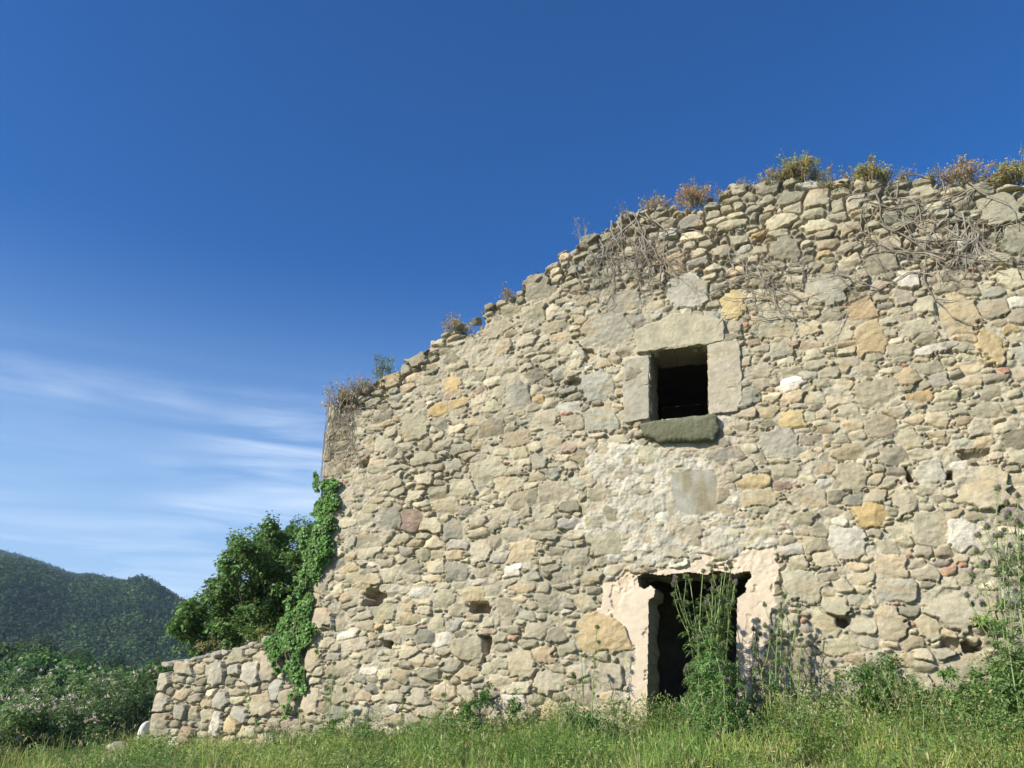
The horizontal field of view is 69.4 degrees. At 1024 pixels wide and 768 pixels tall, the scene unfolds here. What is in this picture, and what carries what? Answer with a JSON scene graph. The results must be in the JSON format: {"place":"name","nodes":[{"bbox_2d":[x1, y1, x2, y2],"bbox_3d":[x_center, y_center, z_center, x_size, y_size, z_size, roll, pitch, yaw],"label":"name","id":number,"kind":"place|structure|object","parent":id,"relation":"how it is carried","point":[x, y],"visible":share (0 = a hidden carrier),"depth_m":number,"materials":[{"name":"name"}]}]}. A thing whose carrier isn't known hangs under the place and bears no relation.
{"place":"outdoors","nodes":[
{"label":"outdoors","id":0,"kind":"place"},
{"bbox_2d":[0,555,183,667],"bbox_3d":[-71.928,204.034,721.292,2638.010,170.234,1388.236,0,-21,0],"label":"hills","id":1,"kind":"structure","parent":0,"point":[57,613],"depth_m":350.74,"materials":[{"name":"plant"}]},
{"bbox_2d":[0,549,227,670],"bbox_3d":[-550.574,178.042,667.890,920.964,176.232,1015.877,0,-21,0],"label":"hill forest","id":2,"kind":"object","parent":1,"relation":"on","point":[79,606],"visible":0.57,"depth_m":367.51,"materials":[{"name":"plant"}]},
{"bbox_2d":[0,652,1023,767],"bbox_3d":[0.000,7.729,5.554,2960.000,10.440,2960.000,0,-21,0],"label":"ground","id":3,"kind":"structure","parent":0,"point":[806,759],"depth_m":7.21,"materials":[{"name":"plant"}]},
{"bbox_2d":[0,644,33,665],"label":"valley tree","id":4,"kind":"object","parent":3,"relation":"on","point":[2,652],"visible":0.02,"depth_m":45.31,"materials":[{"name":"green plant"}]},
{"bbox_2d":[0,638,38,657],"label":"valley tree","id":5,"kind":"object","parent":3,"relation":"on","point":[15,646],"visible":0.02,"depth_m":48.21,"materials":[{"name":"green plant"}]},
{"bbox_2d":[0,645,58,727],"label":"valley tree","id":6,"kind":"object","parent":3,"relation":"on","point":[13,661],"visible":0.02,"depth_m":40.75,"materials":[{"name":"green plant"}]},
{"bbox_2d":[0,687,87,757],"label":"flowering thicket","id":7,"kind":"object","parent":3,"relation":"on","point":[9,711],"visible":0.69,"depth_m":11.60,"materials":[{"name":"green plant"}]},
{"bbox_2d":[0,657,90,715],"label":"valley tree","id":8,"kind":"object","parent":3,"relation":"on","point":[31,673],"visible":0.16,"depth_m":28.02,"materials":[{"name":"green plant"}]},
{"bbox_2d":[0,668,104,744],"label":"flowering thicket","id":9,"kind":"object","parent":3,"relation":"on","point":[12,679],"visible":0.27,"depth_m":13.20,"materials":[{"name":"green plant"}]},
{"bbox_2d":[13,636,97,666],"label":"valley tree","id":10,"kind":"object","parent":3,"relation":"on","point":[39,645],"visible":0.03,"depth_m":76.10,"materials":[{"name":"green plant"}]},
{"bbox_2d":[0,699,112,765],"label":"flowering thicket","id":11,"kind":"object","parent":3,"relation":"on","point":[17,737],"visible":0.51,"depth_m":11.48,"materials":[{"name":"green plant"}]},
{"bbox_2d":[9,647,107,672],"bbox_3d":[-22.230,15.736,36.075,5.513,5.533,6.309,14,-26,-32],"label":"valley tree","id":12,"kind":"object","parent":3,"relation":"on","point":[53,656],"visible":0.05,"depth_m":36.20,"materials":[{"name":"green plant"}]},
{"bbox_2d":[24,699,108,755],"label":"flowering thicket","id":13,"kind":"object","parent":3,"relation":"on","point":[79,718],"visible":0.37,"depth_m":12.24,"materials":[{"name":"green plant"}]},
{"bbox_2d":[0,663,139,732],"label":"flowering thicket","id":14,"kind":"object","parent":3,"relation":"on","point":[94,680],"visible":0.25,"depth_m":13.89,"materials":[{"name":"green plant"}]},
{"bbox_2d":[42,657,133,701],"bbox_3d":[-19.882,14.912,34.056,5.177,4.443,5.407,0,-21,0],"label":"valley tree","id":15,"kind":"object","parent":3,"relation":"on","point":[78,665],"visible":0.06,"depth_m":33.80,"materials":[{"name":"green plant"}]},
{"bbox_2d":[35,665,158,743],"bbox_3d":[-8.198,6.275,14.263,1.830,1.642,3.608,0,-21,0],"label":"flowering thicket","id":16,"kind":"object","parent":3,"relation":"on","point":[129,684],"visible":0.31,"depth_m":14.45,"materials":[{"name":"green plant"}]},
{"bbox_2d":[71,678,138,751],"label":"flowering thicket","id":17,"kind":"object","parent":3,"relation":"on","point":[112,716],"visible":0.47,"depth_m":13.16,"materials":[{"name":"green plant"}]},
{"bbox_2d":[93,652,136,672],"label":"valley tree","id":18,"kind":"object","parent":3,"relation":"on","point":[108,662],"visible":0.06,"depth_m":83.16,"materials":[{"name":"green plant"}]},
{"bbox_2d":[102,670,158,735],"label":"flowering thicket","id":19,"kind":"object","parent":3,"relation":"on","point":[149,695],"visible":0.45,"depth_m":15.07,"materials":[{"name":"green plant"}]},
{"bbox_2d":[97,658,173,724],"bbox_3d":[-13.248,11.432,26.918,2.789,2.780,3.436,0,-21,0],"label":"valley tree","id":20,"kind":"object","parent":3,"relation":"on","point":[152,664],"visible":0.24,"depth_m":26.47,"materials":[{"name":"green plant"}]},
{"bbox_2d":[137,633,306,749],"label":"garden wall","id":21,"kind":"structure","parent":3,"relation":"on","point":[197,691],"depth_m":11.72,"materials":[{"name":"stone"}]},
{"bbox_2d":[193,636,225,654],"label":"wall weed","id":22,"kind":"object","parent":21,"relation":"on","point":[200,644],"depth_m":12.37,"materials":[{"name":"green plant"}]},
{"bbox_2d":[237,626,260,645],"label":"wall weed","id":23,"kind":"object","parent":21,"relation":"on","point":[249,634],"depth_m":12.20,"materials":[{"name":"green plant"}]},
{"bbox_2d":[163,510,316,658],"bbox_3d":[-4.880,4.566,14.261,3.613,4.415,3.132,5,-22,-12],"label":"leafy tree","id":24,"kind":"object","parent":3,"relation":"on","point":[234,605],"visible":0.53,"depth_m":13.73,"materials":[{"name":"green plant"}]},
{"bbox_2d":[316,661,341,741],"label":"thistle","id":25,"kind":"object","parent":3,"relation":"on","point":[330,675],"visible":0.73,"depth_m":10.39,"materials":[{"name":"green plant"}]},
{"bbox_2d":[324,719,380,740],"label":"weed bush","id":26,"kind":"object","parent":3,"relation":"on","point":[332,722],"visible":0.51,"depth_m":10.09,"materials":[{"name":"green plant"}]},
{"bbox_2d":[432,675,457,742],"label":"thistle","id":27,"kind":"object","parent":3,"relation":"on","point":[443,694],"visible":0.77,"depth_m":9.87,"materials":[{"name":"green plant"}]},
{"bbox_2d":[445,681,528,735],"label":"weed bush","id":28,"kind":"object","parent":3,"relation":"on","point":[483,697],"visible":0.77,"depth_m":9.83,"materials":[{"name":"green plant"}]},
{"bbox_2d":[0,638,1023,767],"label":"ground weeds","id":29,"kind":"object","parent":3,"relation":"on","point":[150,745],"visible":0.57,"depth_m":7.67,"materials":[{"name":"green plant"}]},
{"bbox_2d":[566,650,593,729],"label":"thistle","id":30,"kind":"object","parent":3,"relation":"on","point":[585,655],"visible":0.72,"depth_m":9.46,"materials":[{"name":"green plant"}]},
{"bbox_2d":[555,706,618,737],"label":"weed bush","id":31,"kind":"object","parent":3,"relation":"on","point":[589,722],"visible":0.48,"depth_m":9.01,"materials":[{"name":"green plant"}]},
{"bbox_2d":[584,624,603,735],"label":"thistle","id":32,"kind":"object","parent":3,"relation":"on","point":[597,627],"visible":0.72,"depth_m":9.44,"materials":[{"name":"green plant"}]},
{"bbox_2d":[598,717,626,743],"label":"tall weed","id":33,"kind":"object","parent":3,"relation":"on","point":[609,730],"visible":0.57,"depth_m":8.57,"materials":[{"name":"green plant"}]},
{"bbox_2d":[621,720,677,746],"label":"weed bush","id":34,"kind":"object","parent":3,"relation":"on","point":[638,729],"visible":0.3,"depth_m":8.45,"materials":[{"name":"green plant"}]},
{"bbox_2d":[296,175,1023,741],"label":"stone house ruin","id":35,"kind":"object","parent":3,"relation":"on","point":[552,469],"visible":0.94,"depth_m":10.50,"materials":[{"name":"stone"}]},
{"bbox_2d":[263,471,339,717],"bbox_3d":[-3.339,3.200,11.701,1.245,3.806,0.224,-12,-24,27],"label":"ivy","id":36,"kind":"object","parent":35,"relation":"attached to","point":[315,559],"visible":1,"depth_m":11.63,"materials":[{"name":"green plant"}]},
{"bbox_2d":[321,378,354,408],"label":"dry shrub","id":37,"kind":"object","parent":35,"relation":"on","point":[339,394],"visible":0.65,"depth_m":12.77,"materials":[{"name":"brown plant"}]},
{"bbox_2d":[319,387,375,514],"bbox_3d":[-2.624,1.264,12.169,1.251,2.668,0.126,-7,-23,18],"label":"dead creeper","id":38,"kind":"object","parent":35,"relation":"attached to","point":[338,422],"visible":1,"depth_m":12.50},
{"bbox_2d":[340,373,379,395],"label":"dry shrub","id":39,"kind":"object","parent":35,"relation":"on","point":[364,384],"visible":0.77,"depth_m":12.59,"materials":[{"name":"brown plant"}]},
{"bbox_2d":[359,354,401,386],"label":"green shrub","id":40,"kind":"object","parent":35,"relation":"on","point":[380,372],"visible":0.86,"depth_m":12.65,"materials":[{"name":"green plant"}]},
{"bbox_2d":[441,311,474,334],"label":"dry shrub","id":41,"kind":"object","parent":35,"relation":"on","point":[453,324],"visible":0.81,"depth_m":12.48,"materials":[{"name":"brown plant"}]},
{"bbox_2d":[568,209,722,310],"bbox_3d":[2.039,-2.011,11.735,2.590,1.908,0.130,-7,-23,18],"label":"dead creeper","id":42,"kind":"object","parent":35,"relation":"attached to","point":[635,243],"visible":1,"depth_m":11.80,"materials":[{"name":"plant"}]},
{"bbox_2d":[638,188,682,212],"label":"dry shrub","id":43,"kind":"object","parent":35,"relation":"on","point":[652,203],"visible":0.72,"depth_m":12.04,"materials":[{"name":"brown plant"}]},
{"bbox_2d":[666,178,713,210],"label":"dry shrub","id":44,"kind":"object","parent":35,"relation":"on","point":[690,192],"visible":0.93,"depth_m":11.84,"materials":[{"name":"brown plant"}]},
{"bbox_2d":[737,164,784,189],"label":"dry shrub","id":45,"kind":"object","parent":35,"relation":"on","point":[769,172],"visible":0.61,"depth_m":11.51,"materials":[{"name":"brown plant"}]},
{"bbox_2d":[691,235,840,335],"bbox_3d":[3.680,-1.544,10.965,2.177,1.768,0.093,-7,-23,18],"label":"dead creeper","id":46,"kind":"object","parent":35,"relation":"attached to","point":[763,280],"visible":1,"depth_m":10.89,"materials":[{"name":"plant"}]},
{"bbox_2d":[762,149,834,185],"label":"dry shrub","id":47,"kind":"object","parent":35,"relation":"on","point":[796,172],"visible":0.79,"depth_m":11.37,"materials":[{"name":"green plant"}]},
{"bbox_2d":[818,154,895,189],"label":"dry shrub","id":48,"kind":"object","parent":35,"relation":"on","point":[879,173],"visible":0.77,"depth_m":10.97,"materials":[{"name":"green plant"}]},
{"bbox_2d":[810,163,1023,355],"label":"dead creeper","id":49,"kind":"object","parent":35,"relation":"attached to","point":[925,251],"visible":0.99,"depth_m":10.42,"materials":[{"name":"plant"}]},
{"bbox_2d":[933,154,998,187],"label":"dry shrub","id":50,"kind":"object","parent":35,"relation":"on","point":[964,174],"visible":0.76,"depth_m":10.51,"materials":[{"name":"brown plant"}]},
{"bbox_2d":[922,209,1012,289],"bbox_3d":[6.340,-1.899,10.126,1.328,1.223,0.081,-7,-23,18],"label":"dead creeper","id":51,"kind":"object","parent":35,"relation":"attached to","point":[967,241],"visible":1,"depth_m":10.17,"materials":[{"name":"plant"}]},
{"bbox_2d":[969,614,1001,628],"bbox_3d":[5.465,2.734,8.534,0.224,0.200,0.304,18,-28,-38],"label":"wall sprout","id":52,"kind":"object","parent":35,"relation":"attached to","point":[983,618],"depth_m":8.53,"materials":[{"name":"green plant"}]},
{"bbox_2d":[984,145,1023,187],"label":"dry shrub","id":53,"kind":"object","parent":35,"relation":"on","point":[1012,168],"visible":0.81,"depth_m":10.29,"materials":[{"name":"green plant"}]},
{"bbox_2d":[677,664,699,746],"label":"thistle","id":54,"kind":"object","parent":3,"relation":"on","point":[686,668],"visible":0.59,"depth_m":8.48,"materials":[{"name":"green plant"}]},
{"bbox_2d":[671,573,710,712],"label":"thistle","id":55,"kind":"object","parent":3,"relation":"on","point":[675,578],"visible":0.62,"depth_m":9.01,"materials":[{"name":"green plant"}]},
{"bbox_2d":[681,568,709,721],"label":"thistle","id":56,"kind":"object","parent":3,"relation":"on","point":[700,602],"visible":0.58,"depth_m":8.97,"materials":[{"name":"green plant"}]},
{"bbox_2d":[688,578,709,703],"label":"thistle","id":57,"kind":"object","parent":3,"relation":"on","point":[690,580],"visible":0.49,"depth_m":9.03,"materials":[{"name":"green plant"}]},
{"bbox_2d":[684,634,719,739],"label":"thistle","id":58,"kind":"object","parent":3,"relation":"on","point":[698,638],"visible":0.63,"depth_m":8.41,"materials":[{"name":"green plant"}]},
{"bbox_2d":[691,686,720,752],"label":"thistle","id":59,"kind":"object","parent":3,"relation":"on","point":[700,689],"visible":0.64,"depth_m":7.79,"materials":[{"name":"green plant"}]},
{"bbox_2d":[695,575,717,702],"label":"thistle","id":60,"kind":"object","parent":3,"relation":"on","point":[711,580],"visible":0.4,"depth_m":9.08,"materials":[{"name":"green plant"}]},
{"bbox_2d":[695,587,723,709],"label":"thistle","id":61,"kind":"object","parent":3,"relation":"on","point":[712,590],"visible":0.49,"depth_m":8.80,"materials":[{"name":"green plant"}]},
{"bbox_2d":[696,621,725,735],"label":"thistle","id":62,"kind":"object","parent":3,"relation":"on","point":[710,642],"visible":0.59,"depth_m":8.28,"materials":[{"name":"green plant"}]},
{"bbox_2d":[678,657,747,716],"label":"weed bush","id":63,"kind":"object","parent":3,"relation":"on","point":[706,671],"visible":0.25,"depth_m":8.43,"materials":[{"name":"green plant"}]},
{"bbox_2d":[703,573,729,701],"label":"thistle","id":64,"kind":"object","parent":3,"relation":"on","point":[705,603],"visible":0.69,"depth_m":8.84,"materials":[{"name":"green plant"}]},
{"bbox_2d":[702,567,730,690],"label":"thistle","id":65,"kind":"object","parent":3,"relation":"on","point":[723,602],"visible":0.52,"depth_m":8.96,"materials":[{"name":"green plant"}]},
{"bbox_2d":[712,579,738,717],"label":"thistle","id":66,"kind":"object","parent":3,"relation":"on","point":[727,604],"visible":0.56,"depth_m":8.82,"materials":[{"name":"green plant"}]},
{"bbox_2d":[715,564,735,694],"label":"thistle","id":67,"kind":"object","parent":3,"relation":"on","point":[730,566],"visible":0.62,"depth_m":9.02,"materials":[{"name":"green plant"}]},
{"bbox_2d":[710,640,740,729],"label":"thistle","id":68,"kind":"object","parent":3,"relation":"on","point":[722,643],"visible":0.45,"depth_m":8.35,"materials":[{"name":"green plant"}]},
{"bbox_2d":[707,676,748,756],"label":"thistle","id":69,"kind":"object","parent":3,"relation":"on","point":[727,681],"visible":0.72,"depth_m":7.67,"materials":[{"name":"green plant"}]},
{"bbox_2d":[713,652,754,747],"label":"thistle","id":70,"kind":"object","parent":3,"relation":"on","point":[720,667],"visible":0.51,"depth_m":7.85,"materials":[{"name":"green plant"}]},
{"bbox_2d":[728,656,761,733],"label":"thistle","id":71,"kind":"object","parent":3,"relation":"on","point":[738,685],"visible":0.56,"depth_m":8.34,"materials":[{"name":"green plant"}]},
{"bbox_2d":[733,686,765,747],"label":"thistle","id":72,"kind":"object","parent":3,"relation":"on","point":[745,711],"visible":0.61,"depth_m":7.80,"materials":[{"name":"green plant"}]},
{"bbox_2d":[744,617,764,728],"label":"thistle","id":73,"kind":"object","parent":3,"relation":"on","point":[755,649],"visible":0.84,"depth_m":8.88,"materials":[{"name":"green plant"}]},
{"bbox_2d":[750,635,772,712],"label":"thistle","id":74,"kind":"object","parent":3,"relation":"on","point":[766,655],"visible":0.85,"depth_m":8.89,"materials":[{"name":"green plant"}]},
{"bbox_2d":[752,660,781,726],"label":"thistle","id":75,"kind":"object","parent":3,"relation":"on","point":[770,666],"visible":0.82,"depth_m":8.54,"materials":[{"name":"green plant"}]},
{"bbox_2d":[761,609,788,731],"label":"thistle","id":76,"kind":"object","parent":3,"relation":"on","point":[764,625],"visible":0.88,"depth_m":8.81,"materials":[{"name":"green plant"}]},
{"bbox_2d":[762,593,792,701],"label":"thistle","id":77,"kind":"object","parent":3,"relation":"on","point":[784,597],"visible":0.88,"depth_m":8.83,"materials":[{"name":"green plant"}]},
{"bbox_2d":[746,685,816,766],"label":"tall weed","id":78,"kind":"object","parent":3,"relation":"on","point":[798,758],"visible":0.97,"depth_m":6.68,"materials":[{"name":"green plant"}]},
{"bbox_2d":[762,682,814,739],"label":"tall weed","id":79,"kind":"object","parent":3,"relation":"on","point":[776,712],"visible":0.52,"depth_m":7.89,"materials":[{"name":"green plant"}]},
{"bbox_2d":[781,603,807,706],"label":"thistle","id":80,"kind":"object","parent":3,"relation":"on","point":[787,612],"visible":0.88,"depth_m":8.80,"materials":[{"name":"green plant"}]},
{"bbox_2d":[782,637,812,718],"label":"thistle","id":81,"kind":"object","parent":3,"relation":"on","point":[785,658],"visible":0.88,"depth_m":8.66,"materials":[{"name":"green plant"}]},
{"bbox_2d":[780,689,820,746],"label":"tall weed","id":82,"kind":"object","parent":3,"relation":"on","point":[800,707],"visible":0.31,"depth_m":7.41,"materials":[{"name":"green plant"}]},
{"bbox_2d":[779,702,824,752],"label":"tall weed","id":83,"kind":"object","parent":3,"relation":"on","point":[813,723],"visible":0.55,"depth_m":7.18,"materials":[{"name":"green plant"}]},
{"bbox_2d":[741,687,891,728],"bbox_3d":[3.468,3.719,8.459,1.735,0.478,0.696,0,-21,0],"label":"weed bush","id":84,"kind":"object","parent":3,"relation":"on","point":[861,698],"visible":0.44,"depth_m":8.47,"materials":[{"name":"green plant"}]},
{"bbox_2d":[797,659,845,722],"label":"tall weed","id":85,"kind":"object","parent":3,"relation":"on","point":[822,682],"visible":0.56,"depth_m":8.57,"materials":[{"name":"green plant"}]},
{"bbox_2d":[813,696,871,756],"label":"tall weed","id":86,"kind":"object","parent":3,"relation":"on","point":[846,727],"visible":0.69,"depth_m":6.96,"materials":[{"name":"green plant"}]},
{"bbox_2d":[820,688,884,738],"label":"tall weed","id":87,"kind":"object","parent":3,"relation":"on","point":[856,709],"visible":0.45,"depth_m":7.83,"materials":[{"name":"green plant"}]},
{"bbox_2d":[832,650,903,720],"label":"weed bush","id":88,"kind":"object","parent":3,"relation":"on","point":[866,670],"visible":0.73,"depth_m":8.54,"materials":[{"name":"green plant"}]},
{"bbox_2d":[868,662,917,753],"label":"tall weed","id":89,"kind":"object","parent":3,"relation":"on","point":[905,700],"visible":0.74,"depth_m":7.07,"materials":[{"name":"green plant"}]},
{"bbox_2d":[845,667,947,721],"bbox_3d":[4.286,3.532,8.402,1.071,0.594,0.833,0,-21,0],"label":"weed bush","id":90,"kind":"object","parent":3,"relation":"on","point":[875,693],"visible":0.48,"depth_m":8.27,"materials":[{"name":"green plant"}]},
{"bbox_2d":[887,669,935,731],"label":"tall weed","id":91,"kind":"object","parent":3,"relation":"on","point":[929,701],"visible":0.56,"depth_m":7.54,"materials":[{"name":"green plant"}]},
{"bbox_2d":[906,672,955,733],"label":"tall weed","id":92,"kind":"object","parent":3,"relation":"on","point":[934,706],"visible":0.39,"depth_m":7.41,"materials":[{"name":"green plant"}]},
{"bbox_2d":[906,687,957,736],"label":"tall weed","id":93,"kind":"object","parent":3,"relation":"on","point":[934,714],"visible":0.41,"depth_m":7.21,"materials":[{"name":"green plant"}]},
{"bbox_2d":[905,681,971,715],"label":"weed bush","id":94,"kind":"object","parent":3,"relation":"on","point":[947,691],"visible":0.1,"depth_m":8.18,"materials":[{"name":"green plant"}]},
{"bbox_2d":[945,685,984,753],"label":"tall weed","id":95,"kind":"object","parent":3,"relation":"on","point":[965,737],"visible":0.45,"depth_m":6.79,"materials":[{"name":"green plant"}]},
{"bbox_2d":[936,683,1018,733],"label":"weed bush","id":96,"kind":"object","parent":3,"relation":"on","point":[970,702],"visible":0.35,"depth_m":7.55,"materials":[{"name":"green plant"}]},
{"bbox_2d":[935,647,1023,721],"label":"weed bush","id":97,"kind":"object","parent":3,"relation":"on","point":[953,674],"visible":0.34,"depth_m":7.61,"materials":[{"name":"green plant"}]},
{"bbox_2d":[963,547,1023,738],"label":"thistle","id":98,"kind":"object","parent":3,"relation":"on","point":[971,572],"visible":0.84,"depth_m":7.49,"materials":[{"name":"green plant"}]},
{"bbox_2d":[974,483,1023,743],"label":"thistle","id":99,"kind":"object","parent":3,"relation":"on","point":[987,525],"visible":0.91,"depth_m":7.32,"materials":[{"name":"green plant"}]},
{"bbox_2d":[974,508,1023,743],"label":"thistle","id":100,"kind":"object","parent":3,"relation":"on","point":[984,562],"visible":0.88,"depth_m":7.44,"materials":[{"name":"green plant"}]},
{"bbox_2d":[992,491,1023,739],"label":"thistle","id":101,"kind":"object","parent":3,"relation":"on","point":[1016,520],"visible":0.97,"depth_m":7.34,"materials":[{"name":"green plant"}]},
{"bbox_2d":[994,554,1023,745],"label":"thistle","id":102,"kind":"object","parent":3,"relation":"on","point":[1008,605],"visible":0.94,"depth_m":7.15,"materials":[{"name":"green plant"}]},
{"bbox_2d":[998,534,1023,703],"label":"thistle","id":103,"kind":"object","parent":3,"relation":"on","point":[1020,568],"visible":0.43,"depth_m":7.57,"materials":[{"name":"green plant"}]},
{"bbox_2d":[1003,498,1023,696],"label":"thistle","id":104,"kind":"object","parent":3,"relation":"on","point":[1006,516],"visible":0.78,"depth_m":7.58,"materials":[{"name":"green plant"}]},
{"bbox_2d":[0,0,1023,602],"label":"sky","id":105,"kind":"structure","parent":0,"point":[214,214],"materials":[{"name":"blue"}]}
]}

